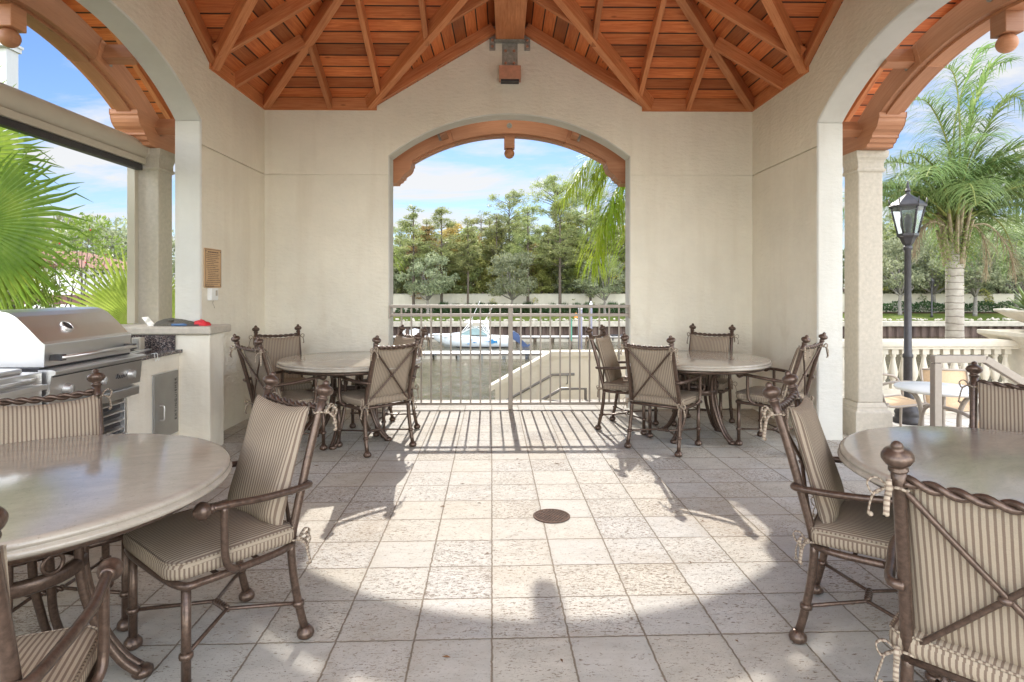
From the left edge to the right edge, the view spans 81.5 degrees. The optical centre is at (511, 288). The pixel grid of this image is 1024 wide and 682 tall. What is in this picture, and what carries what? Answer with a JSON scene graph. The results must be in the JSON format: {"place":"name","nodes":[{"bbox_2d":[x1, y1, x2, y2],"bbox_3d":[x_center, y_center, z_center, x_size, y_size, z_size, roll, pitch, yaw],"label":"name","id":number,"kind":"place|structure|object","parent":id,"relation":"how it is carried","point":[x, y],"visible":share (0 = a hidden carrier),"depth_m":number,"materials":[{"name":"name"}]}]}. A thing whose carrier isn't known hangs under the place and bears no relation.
{"place":"outdoors","nodes":[
{"label":"outdoors","id":0,"kind":"place"},
{"bbox_2d":[0,43,23,158],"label":"apartment block","id":1,"kind":"structure","parent":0,"point":[9,64],"depth_m":33.67,"materials":[{"name":"paint"}]},
{"bbox_2d":[9,251,126,308],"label":"tiled house","id":2,"kind":"structure","parent":0,"point":[75,277],"depth_m":22.35,"materials":[{"name":"ceramic"}]},
{"bbox_2d":[12,399,954,681],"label":"floor","id":3,"kind":"structure","parent":0,"point":[402,577],"depth_m":2.89,"materials":[{"name":"tile"}]},
{"bbox_2d":[0,506,124,681],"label":"dining chair","id":4,"kind":"object","parent":3,"relation":"on","point":[78,650],"visible":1,"depth_m":1.44,"materials":[{"name":"brown metal"}]},
{"bbox_2d":[0,369,127,631],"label":"dining chair","id":5,"kind":"object","parent":3,"relation":"on","point":[81,417],"visible":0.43,"depth_m":2.58,"materials":[{"name":"fabric"}]},
{"bbox_2d":[0,433,231,679],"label":"dining table","id":6,"kind":"object","parent":3,"relation":"on","point":[75,497],"visible":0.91,"depth_m":1.99,"materials":[{"name":"stone"}]},
{"bbox_2d":[121,324,230,445],"bbox_3d":[-3.109,0.851,3.446,1.235,1.058,3.775,0,0,-1],"label":"kitchen counter","id":7,"kind":"object","parent":3,"relation":"on","point":[181,387],"visible":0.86,"depth_m":4.99,"materials":[{"name":"paint"}]},
{"bbox_2d":[0,369,47,405],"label":"side burner","id":8,"kind":"object","parent":7,"relation":"in","point":[15,383],"visible":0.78,"depth_m":3.21,"materials":[{"name":"metal"}]},
{"bbox_2d":[0,307,145,433],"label":"gas grill","id":9,"kind":"object","parent":7,"relation":"in","point":[65,349],"visible":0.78,"depth_m":3.69,"materials":[{"name":"metal"}]},
{"bbox_2d":[131,337,144,350],"bbox_3d":[-3.055,0.457,4.856,0.075,0.110,0.066,0,0,-1],"label":"power outlet","id":10,"kind":"object","parent":7,"relation":"on","point":[139,342],"visible":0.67,"depth_m":4.83,"materials":[{"name":"metal"}]},
{"bbox_2d":[152,369,177,434],"bbox_3d":[-2.759,0.935,4.778,0.058,0.530,0.360,0,0,-1],"label":"extinguisher door","id":11,"kind":"structure","parent":7,"relation":"in","point":[164,384],"depth_m":4.76,"materials":[{"name":"metal"}]},
{"bbox_2d":[153,318,193,325],"bbox_3d":[-2.890,0.288,5.124,0.362,0.069,0.192,0,0,-1],"label":"grill cover","id":12,"kind":"object","parent":7,"relation":"on","point":[166,322],"visible":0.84,"depth_m":5.08,"materials":[{"name":"grey"}]},
{"bbox_2d":[123,371,337,681],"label":"dining chair","id":13,"kind":"object","parent":3,"relation":"on","point":[244,520],"visible":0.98,"depth_m":2.29,"materials":[{"name":"fabric"}]},
{"bbox_2d":[229,334,327,450],"bbox_3d":[-1.960,0.879,5.008,0.619,1.002,0.647,0,0,41],"label":"dining chair","id":14,"kind":"object","parent":3,"relation":"on","point":[258,362],"visible":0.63,"depth_m":4.93,"materials":[{"name":"brown metal"}]},
{"bbox_2d":[248,324,313,429],"bbox_3d":[-2.294,0.879,5.913,0.619,1.002,0.644,0,0,-29],"label":"dining chair","id":15,"kind":"object","parent":3,"relation":"on","point":[276,348],"visible":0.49,"depth_m":6.02,"materials":[{"name":"brown metal"}]},
{"bbox_2d":[276,351,421,449],"bbox_3d":[-1.473,1.010,5.451,1.290,0.740,1.290,0,0,10],"label":"dining table","id":16,"kind":"object","parent":3,"relation":"on","point":[356,364],"visible":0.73,"depth_m":5.24,"materials":[{"name":"stone"}]},
{"bbox_2d":[332,332,424,457],"bbox_3d":[-1.145,0.879,5.130,0.645,1.002,0.619,0,0,44],"label":"dining chair","id":17,"kind":"object","parent":3,"relation":"on","point":[384,384],"visible":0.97,"depth_m":5.02,"materials":[{"name":"brown metal"}]},
{"bbox_2d":[349,324,429,436],"bbox_3d":[-1.212,0.879,5.888,0.643,1.002,0.619,0,0,-43],"label":"dining chair","id":18,"kind":"object","parent":3,"relation":"on","point":[401,339],"visible":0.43,"depth_m":5.86,"materials":[{"name":"brown metal"}]},
{"bbox_2d":[388,305,629,408],"bbox_3d":[-0.025,0.785,6.795,2.756,1.190,0.080,0,0,-1],"label":"railing","id":19,"kind":"object","parent":3,"relation":"on","point":[510,403],"visible":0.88,"depth_m":6.79,"materials":[{"name":"metal"}]},
{"bbox_2d":[0,0,1023,439],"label":"pavilion","id":20,"kind":"structure","parent":3,"relation":"on","point":[728,144],"depth_m":6.15,"materials":[{"name":"paint"}]},
{"bbox_2d":[0,82,149,323],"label":"roll screen","id":21,"kind":"object","parent":20,"relation":"attached to","point":[25,113],"visible":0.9,"depth_m":4.66,"materials":[{"name":"metal"}]},
{"bbox_2d":[204,248,220,287],"bbox_3d":[-2.781,-0.185,5.528,0.014,0.362,0.315,0,0,-1],"label":"instruction sign","id":22,"kind":"object","parent":20,"relation":"attached to","point":[212,268],"visible":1,"depth_m":5.51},
{"bbox_2d":[207,288,217,307],"bbox_3d":[-2.767,0.092,5.503,0.042,0.189,0.130,0,0,-1],"label":"timer box","id":23,"kind":"object","parent":20,"relation":"attached to","point":[212,293],"visible":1,"depth_m":5.46,"materials":[{"name":"white paint"}]},
{"bbox_2d":[499,65,520,83],"bbox_3d":[-0.024,-2.408,6.715,0.245,0.174,0.126,0,0,-1],"label":"wall light","id":24,"kind":"object","parent":20,"relation":"attached to","point":[509,74],"visible":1,"depth_m":6.65,"materials":[{"name":"orange metal"}]},
{"bbox_2d":[533,509,569,522],"bbox_3d":[0.240,1.376,3.599,0.224,0.005,0.224,0,0,-1],"label":"floor drain","id":25,"kind":"object","parent":3,"relation":"in","point":[552,516],"visible":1,"depth_m":3.59,"materials":[{"name":"brown metal"}]},
{"bbox_2d":[541,387,586,399],"bbox_3d":[0.488,1.757,7.397,0.895,1.047,0.040,0,0,-1],"label":"stair handrail","id":26,"kind":"object","parent":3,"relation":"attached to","point":[564,388],"visible":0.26,"depth_m":7.38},
{"bbox_2d":[584,324,658,434],"bbox_3d":[1.100,0.879,5.917,0.650,1.002,0.619,0,0,27],"label":"dining chair","id":27,"kind":"object","parent":3,"relation":"on","point":[616,382],"visible":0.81,"depth_m":5.82,"materials":[{"name":"brown metal"}]},
{"bbox_2d":[617,333,705,457],"bbox_3d":[1.290,0.879,5.142,0.619,1.002,0.659,0,0,38],"label":"dining chair","id":28,"kind":"object","parent":3,"relation":"on","point":[654,375],"visible":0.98,"depth_m":5.01,"materials":[{"name":"brown metal"}]},
{"bbox_2d":[629,350,772,444],"bbox_3d":[1.716,1.010,5.524,1.290,0.740,1.290,0,0,-40],"label":"dining table","id":29,"kind":"object","parent":3,"relation":"on","point":[715,364],"visible":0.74,"depth_m":5.34,"materials":[{"name":"stone"}]},
{"bbox_2d":[672,323,738,431],"bbox_3d":[1.966,0.879,6.067,0.619,1.002,0.647,0,0,34],"label":"dining chair","id":30,"kind":"object","parent":3,"relation":"on","point":[704,343],"visible":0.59,"depth_m":6.14,"materials":[{"name":"brown metal"}]},
{"bbox_2d":[735,332,828,454],"bbox_3d":[2.344,0.879,5.177,0.619,1.002,0.647,0,0,-45],"label":"dining chair","id":31,"kind":"object","parent":3,"relation":"on","point":[801,362],"visible":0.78,"depth_m":5.10,"materials":[{"name":"brown metal"}]},
{"bbox_2d":[759,370,950,681],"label":"dining chair","id":32,"kind":"object","parent":3,"relation":"on","point":[843,520],"visible":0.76,"depth_m":2.32,"materials":[{"name":"brown metal"}]},
{"bbox_2d":[837,426,1023,502],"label":"dining table","id":33,"kind":"object","parent":3,"relation":"on","point":[990,462],"visible":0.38,"depth_m":2.27,"materials":[{"name":"beige stone"}]},
{"bbox_2d":[866,440,1023,681],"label":"dining chair","id":34,"kind":"object","parent":3,"relation":"on","point":[955,557],"visible":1,"depth_m":1.47,"materials":[{"name":"fabric"}]},
{"bbox_2d":[958,361,1023,431],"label":"dining chair","id":35,"kind":"object","parent":3,"relation":"on","point":[1001,406],"visible":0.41,"depth_m":2.94,"materials":[{"name":"fabric"}]},
{"bbox_2d":[18,26,1023,287],"label":"sky","id":36,"kind":"structure","parent":0,"point":[461,179],"materials":[{"name":"blue"}]},
{"bbox_2d":[393,312,997,313],"bbox_3d":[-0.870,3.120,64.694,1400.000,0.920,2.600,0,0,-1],"label":"planting bed","id":37,"kind":"object","parent":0,"point":[621,313],"visible":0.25,"depth_m":63.48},
{"bbox_2d":[393,205,433,310],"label":"pine tree","id":38,"kind":"object","parent":37,"relation":"on","point":[408,227],"visible":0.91,"depth_m":63.86,"materials":[{"name":"green plant"}]},
{"bbox_2d":[420,206,464,301],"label":"pine tree","id":39,"kind":"object","parent":37,"relation":"on","point":[443,248],"visible":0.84,"depth_m":64.66,"materials":[{"name":"green plant"}]},
{"bbox_2d":[448,216,483,312],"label":"pine tree","id":40,"kind":"object","parent":37,"relation":"on","point":[467,247],"visible":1,"depth_m":63.72,"materials":[{"name":"green plant"}]},
{"bbox_2d":[502,203,553,312],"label":"pine tree","id":41,"kind":"object","parent":37,"relation":"on","point":[520,238],"visible":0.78,"depth_m":64.51,"materials":[{"name":"green plant"}]},
{"bbox_2d":[532,198,584,312],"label":"pine tree","id":42,"kind":"object","parent":37,"relation":"on","point":[565,243],"visible":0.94,"depth_m":64.08,"materials":[{"name":"green plant"}]},
{"bbox_2d":[572,212,618,301],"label":"pine tree","id":43,"kind":"object","parent":37,"relation":"on","point":[582,244],"visible":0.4,"depth_m":65.11,"materials":[{"name":"green plant"}]},
{"bbox_2d":[393,294,1021,311],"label":"boundary wall","id":44,"kind":"structure","parent":37,"relation":"on","point":[453,299],"depth_m":66.07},
{"bbox_2d":[891,226,982,312],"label":"oak tree","id":45,"kind":"object","parent":37,"relation":"on","point":[934,287],"visible":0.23,"depth_m":64.52,"materials":[{"name":"green plant"}]},
{"bbox_2d":[883,300,1014,312],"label":"hedge","id":46,"kind":"object","parent":37,"relation":"on","point":[886,306],"visible":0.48,"depth_m":64.05,"materials":[{"name":"green plant"}]},
{"bbox_2d":[393,336,1002,399],"bbox_3d":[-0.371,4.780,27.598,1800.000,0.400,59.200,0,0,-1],"label":"water","id":47,"kind":"structure","parent":0,"point":[475,377],"depth_m":33.92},
{"bbox_2d":[428,302,531,347],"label":"motor boat","id":48,"kind":"object","parent":47,"relation":"on","point":[475,336],"visible":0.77,"depth_m":45.90,"materials":[{"name":"white paint"}]},
{"bbox_2d":[417,351,546,358],"bbox_3d":[-5.024,4.440,38.959,27.000,0.520,1.355,0,0,-1],"label":"floating dock","id":49,"kind":"object","parent":47,"relation":"on","point":[485,354],"visible":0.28,"depth_m":38.45,"materials":[{"name":"grey concrete"}]},
{"bbox_2d":[393,335,620,341],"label":"floating dock","id":50,"kind":"object","parent":47,"relation":"on","point":[564,338],"visible":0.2,"depth_m":50.93,"materials":[{"name":"grey concrete"}]},
{"bbox_2d":[393,321,1023,336],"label":"seawall","id":51,"kind":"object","parent":47,"relation":"in","point":[919,328],"visible":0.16,"depth_m":55.99,"materials":[{"name":"concrete"}]},
{"bbox_2d":[393,313,1016,320],"bbox_3d":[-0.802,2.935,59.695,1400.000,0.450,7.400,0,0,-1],"label":"bank","id":52,"kind":"structure","parent":0,"point":[895,316],"depth_m":60.04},
{"bbox_2d":[394,251,459,313],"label":"oak tree","id":53,"kind":"object","parent":52,"relation":"on","point":[438,280],"visible":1,"depth_m":61.74,"materials":[{"name":"green plant"}]},
{"bbox_2d":[485,250,537,304],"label":"oak tree","id":54,"kind":"object","parent":52,"relation":"on","point":[508,283],"visible":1,"depth_m":60.57,"materials":[{"name":"green plant"}]},
{"bbox_2d":[573,254,624,313],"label":"oak tree","id":55,"kind":"object","parent":52,"relation":"on","point":[604,294],"visible":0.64,"depth_m":62.39,"materials":[{"name":"green plant"}]},
{"bbox_2d":[393,317,1013,320],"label":"riprap","id":56,"kind":"object","parent":52,"relation":"on","point":[885,319],"visible":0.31,"depth_m":57.40,"materials":[{"name":"stone"}]},
{"bbox_2d":[882,234,943,314],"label":"oak tree","id":57,"kind":"object","parent":52,"relation":"on","point":[897,281],"visible":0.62,"depth_m":61.83,"materials":[{"name":"green plant"}]},
{"bbox_2d":[923,235,1023,315],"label":"oak tree","id":58,"kind":"object","parent":52,"relation":"on","point":[974,285],"visible":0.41,"depth_m":60.27,"materials":[{"name":"green plant"}]},
{"bbox_2d":[967,221,1023,307],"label":"oak tree","id":59,"kind":"object","parent":52,"relation":"on","point":[1021,277],"visible":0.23,"depth_m":63.23,"materials":[{"name":"green plant"}]},
{"bbox_2d":[893,414,968,426],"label":"patio","id":60,"kind":"structure","parent":0,"point":[950,420],"depth_m":7.50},
{"bbox_2d":[883,373,928,425],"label":"patio chair","id":61,"kind":"object","parent":60,"relation":"on","point":[900,401],"visible":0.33,"depth_m":6.74,"materials":[{"name":"fabric"}]},
{"bbox_2d":[888,181,927,425],"bbox_3d":[4.951,0.165,7.437,0.361,3.030,0.415,0,0,-1],"label":"lamp post","id":62,"kind":"object","parent":60,"relation":"on","point":[907,209],"visible":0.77,"depth_m":7.39,"materials":[{"name":"metal"}]},
{"bbox_2d":[843,339,1019,413],"bbox_3d":[5.112,1.188,8.069,3.440,0.985,0.240,0,0,-1],"label":"balustrade","id":63,"kind":"object","parent":60,"relation":"on","point":[925,347],"visible":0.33,"depth_m":8.03,"materials":[{"name":"concrete"}]},
{"bbox_2d":[893,381,969,426],"bbox_3d":[4.143,1.319,5.756,0.764,0.721,0.764,0,0,-1],"label":"patio table","id":64,"kind":"object","parent":60,"relation":"on","point":[914,388],"visible":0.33,"depth_m":5.74,"materials":[{"name":"white paint"}]},
{"bbox_2d":[918,368,969,427],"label":"patio chair","id":65,"kind":"object","parent":60,"relation":"on","point":[954,376],"visible":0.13,"depth_m":6.78,"materials":[{"name":"fabric"}]},
{"bbox_2d":[919,403,978,427],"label":"patio chair","id":66,"kind":"object","parent":60,"relation":"on","point":[924,409],"visible":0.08,"depth_m":5.05,"materials":[{"name":"metal"}]},
{"bbox_2d":[930,355,1023,425],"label":"step handrail","id":67,"kind":"object","parent":60,"relation":"on","point":[936,389],"visible":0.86,"depth_m":4.52,"materials":[{"name":"beige paint"}]},
{"bbox_2d":[977,329,1023,384],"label":"pedestal","id":68,"kind":"object","parent":60,"relation":"on","point":[1016,360],"visible":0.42,"depth_m":8.06,"materials":[{"name":"stone"}]},
{"bbox_2d":[993,308,1023,322],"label":"urn planter","id":69,"kind":"object","parent":68,"relation":"on","point":[1015,314],"visible":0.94,"depth_m":7.95,"materials":[{"name":"stone"}]},
{"bbox_2d":[998,285,1023,309],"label":"agave plant","id":70,"kind":"object","parent":69,"relation":"on","point":[1020,304],"visible":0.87,"depth_m":7.95,"materials":[{"name":"green plant"}]},
{"bbox_3d":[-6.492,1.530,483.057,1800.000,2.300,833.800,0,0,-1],"label":"woodland ground","id":71,"kind":"structure","parent":0,"visible":0},
{"bbox_2d":[393,255,409,293],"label":"woodland tree","id":72,"kind":"object","parent":71,"relation":"on","point":[398,290],"visible":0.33,"depth_m":68.56,"materials":[{"name":"green plant"}]},
{"bbox_2d":[397,218,448,273],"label":"pine tree","id":73,"kind":"object","parent":71,"relation":"on","point":[426,222],"visible":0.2,"depth_m":68.12,"materials":[{"name":"green plant"}]},
{"bbox_2d":[404,225,443,298],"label":"woodland tree","id":74,"kind":"object","parent":71,"relation":"on","point":[429,235],"visible":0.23,"depth_m":67.56,"materials":[{"name":"green plant"}]},
{"bbox_2d":[438,223,465,290],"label":"woodland tree","id":75,"kind":"object","parent":71,"relation":"on","point":[446,232],"visible":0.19,"depth_m":69.84,"materials":[{"name":"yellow plant"}]},
{"bbox_2d":[448,267,466,298],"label":"woodland tree","id":76,"kind":"object","parent":71,"relation":"on","point":[456,283],"visible":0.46,"depth_m":67.10,"materials":[{"name":"green plant"}]},
{"bbox_2d":[458,267,476,293],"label":"woodland tree","id":77,"kind":"object","parent":71,"relation":"on","point":[465,278],"visible":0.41,"depth_m":67.59,"materials":[{"name":"green plant"}]},
{"bbox_2d":[451,225,486,293],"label":"woodland tree","id":78,"kind":"object","parent":71,"relation":"on","point":[471,287],"visible":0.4,"depth_m":67.69,"materials":[{"name":"green plant"}]},
{"bbox_2d":[463,255,490,293],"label":"woodland tree","id":79,"kind":"object","parent":71,"relation":"on","point":[478,281],"visible":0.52,"depth_m":67.79,"materials":[{"name":"green plant"}]},
{"bbox_2d":[473,214,492,293],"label":"pine tree","id":80,"kind":"object","parent":71,"relation":"on","point":[481,221],"visible":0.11,"depth_m":77.82,"materials":[{"name":"green plant"}]},
{"bbox_2d":[477,218,504,291],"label":"pine tree","id":81,"kind":"object","parent":71,"relation":"on","point":[486,233],"visible":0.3,"depth_m":70.69,"materials":[{"name":"green plant"}]},
{"bbox_2d":[480,235,504,293],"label":"woodland tree","id":82,"kind":"object","parent":71,"relation":"on","point":[491,242],"visible":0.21,"depth_m":69.87,"materials":[{"name":"green plant"}]},
{"bbox_2d":[484,254,509,302],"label":"woodland tree","id":83,"kind":"object","parent":71,"relation":"on","point":[492,279],"visible":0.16,"depth_m":67.18,"materials":[{"name":"green plant"}]},
{"bbox_2d":[479,213,515,276],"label":"pine tree","id":84,"kind":"object","parent":71,"relation":"on","point":[503,231],"visible":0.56,"depth_m":68.64,"materials":[{"name":"green plant"}]},
{"bbox_2d":[478,189,537,247],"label":"pine tree","id":85,"kind":"object","parent":71,"relation":"on","point":[512,196],"visible":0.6,"depth_m":71.25,"materials":[{"name":"green plant"}]},
{"bbox_2d":[516,251,548,302],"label":"woodland tree","id":86,"kind":"object","parent":71,"relation":"on","point":[537,269],"visible":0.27,"depth_m":67.79,"materials":[{"name":"green plant"}]},
{"bbox_2d":[531,270,554,293],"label":"woodland tree","id":87,"kind":"object","parent":71,"relation":"on","point":[541,273],"visible":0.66,"depth_m":67.59,"materials":[{"name":"green plant"}]},
{"bbox_2d":[530,228,564,293],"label":"pine tree","id":88,"kind":"object","parent":71,"relation":"on","point":[546,241],"visible":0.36,"depth_m":68.92,"materials":[{"name":"green plant"}]},
{"bbox_2d":[537,260,566,293],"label":"woodland tree","id":89,"kind":"object","parent":71,"relation":"on","point":[551,276],"visible":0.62,"depth_m":68.05,"materials":[{"name":"green plant"}]},
{"bbox_2d":[522,173,595,293],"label":"pine tree","id":90,"kind":"object","parent":71,"relation":"on","point":[553,185],"visible":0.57,"depth_m":70.01,"materials":[{"name":"green plant"}]},
{"bbox_2d":[552,262,571,293],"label":"woodland tree","id":91,"kind":"object","parent":71,"relation":"on","point":[557,282],"visible":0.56,"depth_m":67.47,"materials":[{"name":"green plant"}]},
{"bbox_2d":[558,259,581,299],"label":"woodland tree","id":92,"kind":"object","parent":71,"relation":"on","point":[570,274],"visible":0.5,"depth_m":67.21,"materials":[{"name":"green plant"}]},
{"bbox_2d":[572,253,595,304],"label":"woodland tree","id":93,"kind":"object","parent":71,"relation":"on","point":[575,274],"visible":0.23,"depth_m":67.07,"materials":[{"name":"green plant"}]},
{"bbox_2d":[566,182,607,292],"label":"pine tree","id":94,"kind":"object","parent":71,"relation":"on","point":[580,221],"visible":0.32,"depth_m":72.68,"materials":[{"name":"green plant"}]},
{"bbox_2d":[589,199,624,293],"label":"pine tree","id":95,"kind":"object","parent":71,"relation":"on","point":[618,253],"visible":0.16,"depth_m":66.56,"materials":[{"name":"green plant"}]},
{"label":"promenade","id":96,"kind":"structure","parent":0,"visible":0},
{"bbox_2d":[491,350,624,399],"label":"stair parapet","id":97,"kind":"structure","parent":96,"relation":"on","point":[535,378],"depth_m":8.71,"materials":[{"name":"paint"}]},
{"bbox_2d":[551,156,624,286],"bbox_3d":[2.861,0.423,9.293,4.352,6.914,3.294,0,0,-25],"label":"queen palm","id":98,"kind":"object","parent":96,"relation":"on","point":[604,223],"visible":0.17,"depth_m":8.78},
{"bbox_2d":[843,41,1023,368],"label":"queen palm","id":99,"kind":"object","parent":96,"relation":"on","point":[954,207],"visible":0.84,"depth_m":9.42,"materials":[{"name":"plant"}]},
{"bbox_3d":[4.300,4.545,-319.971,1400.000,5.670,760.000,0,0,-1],"label":"ground","id":100,"kind":"structure","parent":0,"visible":0},
{"bbox_2d":[0,233,67,309],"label":"leafy shrub","id":101,"kind":"object","parent":100,"relation":"on","point":[55,300],"visible":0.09,"depth_m":6.08,"materials":[{"name":"green plant"}]},
{"bbox_2d":[0,65,93,309],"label":"fan palm","id":102,"kind":"object","parent":100,"relation":"on","point":[21,256],"visible":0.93,"depth_m":4.47,"materials":[{"name":"plant"}]},
{"bbox_2d":[1,295,93,309],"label":"timber fence","id":103,"kind":"object","parent":100,"relation":"on","point":[65,299],"visible":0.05,"depth_m":14.76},
{"bbox_2d":[4,234,112,307],"bbox_3d":[-6.575,0.569,8.067,1.455,2.696,1.518,0,0,26],"label":"leafy shrub","id":104,"kind":"object","parent":100,"relation":"on","point":[72,263],"visible":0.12,"depth_m":8.27,"materials":[{"name":"green plant"}]},
{"bbox_2d":[22,214,126,259],"bbox_3d":[-29.422,-1.469,39.734,7.552,6.934,6.350,0,0,-30],"label":"oak tree","id":105,"kind":"object","parent":100,"relation":"on","point":[59,218],"visible":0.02,"depth_m":39.15,"materials":[{"name":"green plant"}]},
{"bbox_2d":[39,212,126,306],"bbox_3d":[-6.851,0.347,9.316,2.762,3.143,1.827,0,0,42],"label":"leafy shrub","id":106,"kind":"object","parent":100,"relation":"on","point":[91,233],"visible":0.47,"depth_m":9.12,"materials":[{"name":"bark"},{"name":"leaves"}]},
{"bbox_2d":[49,215,173,272],"bbox_3d":[-22.881,-1.063,33.830,6.608,6.067,5.556,0,0,-13],"label":"oak tree","id":107,"kind":"object","parent":100,"relation":"on","point":[123,229],"visible":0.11,"depth_m":33.16,"materials":[{"name":"green plant"}]},
{"bbox_2d":[55,245,174,323],"bbox_3d":[-4.049,0.788,6.169,1.480,2.452,0.776,0,0,-1],"label":"fan palm","id":108,"kind":"object","parent":100,"relation":"on","point":[111,299],"visible":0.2,"depth_m":5.83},
{"bbox_2d":[90,229,174,283],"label":"oak tree","id":109,"kind":"object","parent":100,"relation":"on","point":[173,251],"visible":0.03,"depth_m":41.15,"materials":[{"name":"green plant"}]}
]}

